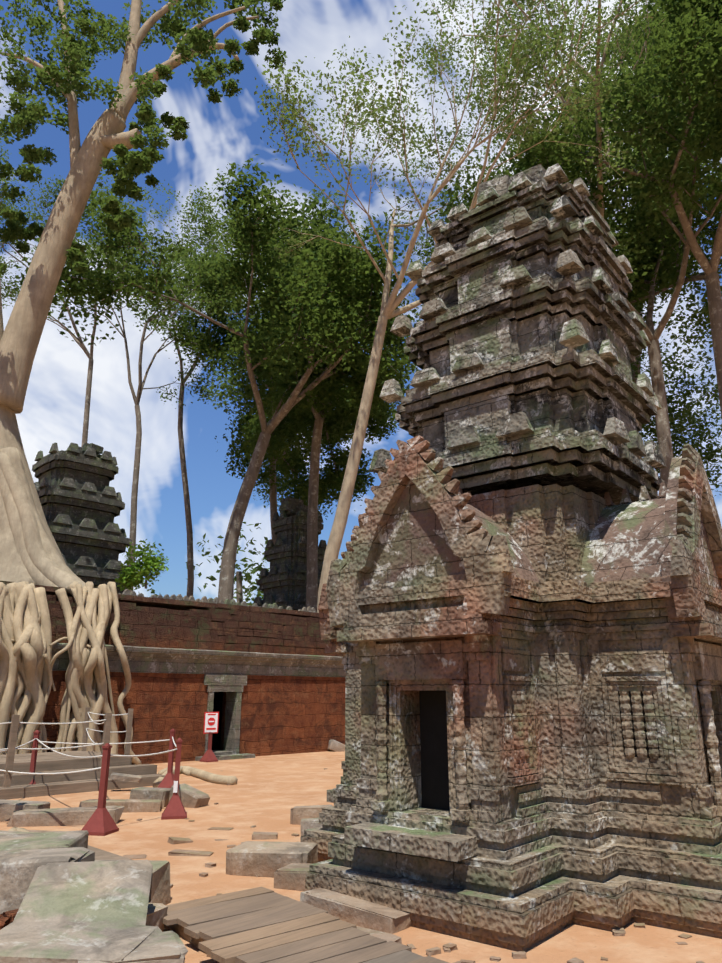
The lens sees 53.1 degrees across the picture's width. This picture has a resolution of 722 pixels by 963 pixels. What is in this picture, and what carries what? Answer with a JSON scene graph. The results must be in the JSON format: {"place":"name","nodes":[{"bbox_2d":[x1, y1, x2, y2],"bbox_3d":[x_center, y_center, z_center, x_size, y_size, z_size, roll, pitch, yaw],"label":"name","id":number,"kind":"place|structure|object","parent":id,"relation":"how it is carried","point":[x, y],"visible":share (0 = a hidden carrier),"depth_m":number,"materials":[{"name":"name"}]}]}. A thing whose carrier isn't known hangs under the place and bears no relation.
{"place":"outdoors","nodes":[
{"label":"outdoors","id":0,"kind":"place"},
{"bbox_2d":[32,443,134,593],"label":"tower","id":1,"kind":"structure","parent":0,"point":[82,503],"depth_m":39.40,"materials":[{"name":"stone"}]},
{"bbox_2d":[0,135,173,446],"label":"sparse tree","id":2,"kind":"object","parent":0,"point":[33,216],"depth_m":61.74,"materials":[{"name":"green plant"}]},
{"bbox_2d":[115,539,168,590],"bbox_3d":[-9.928,3.807,33.037,2.247,2.424,2.115,-13,-21,37],"label":"bush","id":3,"kind":"object","parent":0,"point":[131,575],"depth_m":32.73,"materials":[{"name":"green plant"}]},
{"bbox_2d":[58,184,254,592],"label":"sparse tree","id":4,"kind":"object","parent":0,"point":[189,278],"depth_m":49.94,"materials":[{"name":"green plant"}]},
{"bbox_2d":[98,183,262,596],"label":"sparse tree","id":5,"kind":"object","parent":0,"point":[184,227],"depth_m":56.58,"materials":[{"name":"green plant"}]},
{"bbox_2d":[134,522,269,605],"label":"jungle edge foliage","id":6,"kind":"object","parent":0,"point":[248,578],"visible":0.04,"depth_m":62.06,"materials":[{"name":"green plant"}]},
{"bbox_2d":[8,154,419,601],"bbox_3d":[-6.922,-1.259,37.290,20.391,27.637,23.770,-13,-21,37],"label":"tree","id":7,"kind":"object","parent":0,"point":[318,268],"depth_m":36.30,"materials":[{"name":"green plant"}]},
{"bbox_2d":[212,692,222,749],"bbox_3d":[-5.263,7.116,22.024,1.900,2.300,6.000,-16,-23,43],"label":"doorway","id":8,"kind":"structure","parent":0,"point":[217,707],"depth_m":23.58,"materials":[{"name":"black"}]},
{"bbox_2d":[236,571,242,602],"bbox_3d":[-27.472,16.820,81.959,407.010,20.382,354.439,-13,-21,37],"label":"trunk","id":9,"kind":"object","parent":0,"point":[239,588],"depth_m":62.04,"materials":[{"name":"beige wood"}]},
{"bbox_2d":[161,298,352,544],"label":"tree","id":10,"kind":"object","parent":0,"point":[285,483],"depth_m":52.29,"materials":[{"name":"green plant"}]},
{"bbox_2d":[253,497,326,609],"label":"tower","id":11,"kind":"structure","parent":0,"point":[282,582],"depth_m":45.14,"materials":[{"name":"stone"}]},
{"bbox_2d":[210,184,409,612],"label":"tree","id":12,"kind":"object","parent":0,"point":[319,214],"depth_m":44.03,"materials":[{"name":"green plant"}]},
{"bbox_2d":[187,52,721,491],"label":"canopy foliage","id":13,"kind":"object","parent":12,"relation":"attached to","point":[349,427],"visible":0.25,"depth_m":44.56,"materials":[{"name":"green plant"}]},
{"bbox_2d":[0,751,721,962],"bbox_3d":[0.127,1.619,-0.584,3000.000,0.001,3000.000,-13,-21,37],"label":"ground","id":14,"kind":"structure","parent":0,"point":[266,793],"depth_m":8.85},
{"bbox_2d":[0,909,18,929],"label":"laterite rubble","id":15,"kind":"object","parent":14,"relation":"on","point":[7,918],"visible":0.1,"depth_m":5.05,"materials":[{"name":"brown stone"}]},
{"bbox_2d":[0,751,164,799],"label":"viewing deck","id":16,"kind":"structure","parent":14,"relation":"on","point":[55,762],"depth_m":13.78,"materials":[{"name":"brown wood"}]},
{"bbox_2d":[3,707,132,786],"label":"viewing deck posts","id":17,"kind":"object","parent":16,"relation":"on","point":[7,779],"visible":0.71,"depth_m":11.32,"materials":[{"name":"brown wood"}]},
{"bbox_2d":[88,845,131,859],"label":"ramp boards","id":18,"kind":"object","parent":14,"relation":"on","point":[100,854],"visible":0.04,"depth_m":7.01,"materials":[{"name":"brown wood"}]},
{"bbox_2d":[0,581,237,831],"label":"tree roots","id":19,"kind":"object","parent":14,"relation":"on","point":[27,660],"visible":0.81,"depth_m":17.46,"materials":[{"name":"beige wood"}]},
{"bbox_2d":[26,729,217,835],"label":"barrier posts","id":20,"kind":"object","parent":14,"relation":"on","point":[100,822],"visible":0.85,"depth_m":10.50,"materials":[{"name":"red metal"}]},
{"bbox_2d":[0,712,176,774],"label":"barrier ropes","id":21,"kind":"object","parent":20,"relation":"attached to","point":[48,748],"visible":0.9,"depth_m":10.78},
{"bbox_2d":[173,781,177,792],"bbox_3d":[-2.744,4.518,10.685,0.060,0.160,0.006,0,-17,-1],"label":"white label","id":22,"kind":"object","parent":20,"relation":"attached to","point":[175,787],"visible":1,"depth_m":10.68,"materials":[{"name":"white"}]},
{"bbox_2d":[203,712,218,733],"bbox_3d":[-4.108,6.616,19.809,0.038,0.560,0.400,-31,-35,60],"label":"warning sign","id":23,"kind":"object","parent":20,"relation":"attached to","point":[210,723],"visible":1,"depth_m":19.80,"materials":[{"name":"metal"}]},
{"bbox_2d":[205,713,217,731],"bbox_3d":[-4.106,6.615,19.805,0.012,0.500,0.340,-31,-35,60],"label":"sign board","id":24,"kind":"object","parent":20,"relation":"attached to","point":[207,717],"visible":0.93,"depth_m":19.80,"materials":[{"name":"white metal"}]},
{"bbox_2d":[0,581,344,770],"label":"wall","id":25,"kind":"structure","parent":14,"relation":"on","point":[280,715],"depth_m":21.15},
{"bbox_2d":[0,0,287,587],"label":"giant tree","id":26,"kind":"object","parent":25,"relation":"on","point":[133,164],"depth_m":26.57,"materials":[{"name":"plant"}]},
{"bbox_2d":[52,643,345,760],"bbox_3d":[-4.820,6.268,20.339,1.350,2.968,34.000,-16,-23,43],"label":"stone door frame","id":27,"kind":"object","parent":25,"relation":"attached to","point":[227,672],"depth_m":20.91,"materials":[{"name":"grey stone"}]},
{"bbox_2d":[119,589,315,612],"bbox_3d":[-0.201,5.004,26.754,0.179,0.356,19.322,-16,-23,43],"label":"wall coping","id":28,"kind":"object","parent":25,"relation":"on","point":[215,600],"visible":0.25,"depth_m":22.43,"materials":[{"name":"stone"}]},
{"bbox_2d":[165,924,219,962],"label":"boardwalk joists","id":29,"kind":"object","parent":14,"relation":"on","point":[178,929],"depth_m":5.32,"materials":[{"name":"brown wood"}]},
{"bbox_2d":[166,887,356,962],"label":"boardwalk planks","id":30,"kind":"object","parent":29,"relation":"on","point":[227,949],"visible":0.76,"depth_m":5.04,"materials":[{"name":"brown wood"}]},
{"bbox_2d":[162,892,448,962],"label":"boardwalk planks","id":31,"kind":"object","parent":29,"relation":"on","point":[235,916],"depth_m":5.02,"materials":[{"name":"brown wood"}]},
{"bbox_2d":[0,739,704,962],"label":"stone blocks","id":32,"kind":"object","parent":14,"relation":"on","point":[69,896],"visible":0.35,"depth_m":5.34,"materials":[{"name":"grey stone"}]},
{"bbox_2d":[300,435,721,951],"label":"temple building","id":33,"kind":"structure","parent":14,"relation":"on","point":[562,813],"depth_m":6.20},
{"bbox_2d":[369,163,666,504],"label":"shrine tower tiers","id":34,"kind":"object","parent":33,"relation":"on","point":[527,341],"visible":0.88,"depth_m":7.88,"materials":[{"name":"grey stone"}]},
{"bbox_2d":[338,456,721,629],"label":"temple porch roof","id":35,"kind":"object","parent":33,"relation":"on","point":[627,538],"visible":0.31,"depth_m":6.77,"materials":[{"name":"stone"}]},
{"bbox_2d":[419,690,659,809],"bbox_3d":[1.318,2.583,7.110,3.191,1.000,1.826,-13,-21,37],"label":"dark opening","id":36,"kind":"object","parent":33,"relation":"in","point":[434,758],"visible":0.17,"depth_m":6.48,"materials":[{"name":"black"}]},
{"bbox_2d":[0,0,721,602],"label":"sky","id":37,"kind":"structure","parent":0,"point":[220,134],"materials":[{"name":"blue"}]},
{"bbox_2d":[254,0,649,666],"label":"pale slender tree","id":38,"kind":"object","parent":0,"point":[542,32],"depth_m":29.17,"materials":[{"name":"green plant"}]},
{"bbox_2d":[190,4,721,503],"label":"dark canopy foliage","id":39,"kind":"object","parent":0,"point":[710,454],"visible":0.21,"depth_m":43.53,"materials":[{"name":"green plant"}]},
{"bbox_2d":[409,0,721,222],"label":"pale tree","id":40,"kind":"object","parent":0,"point":[630,21],"depth_m":38.34,"materials":[{"name":"green plant"}]},
{"bbox_2d":[410,36,721,486],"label":"tree","id":41,"kind":"object","parent":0,"point":[633,125],"depth_m":33.65,"materials":[{"name":"green plant"}]},
{"bbox_2d":[483,0,721,417],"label":"tree","id":42,"kind":"object","parent":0,"point":[707,26],"depth_m":31.40,"materials":[{"name":"green plant"}]},
{"bbox_2d":[558,0,717,432],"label":"tree","id":43,"kind":"object","parent":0,"point":[612,51],"depth_m":54.06,"materials":[{"name":"green plant"}]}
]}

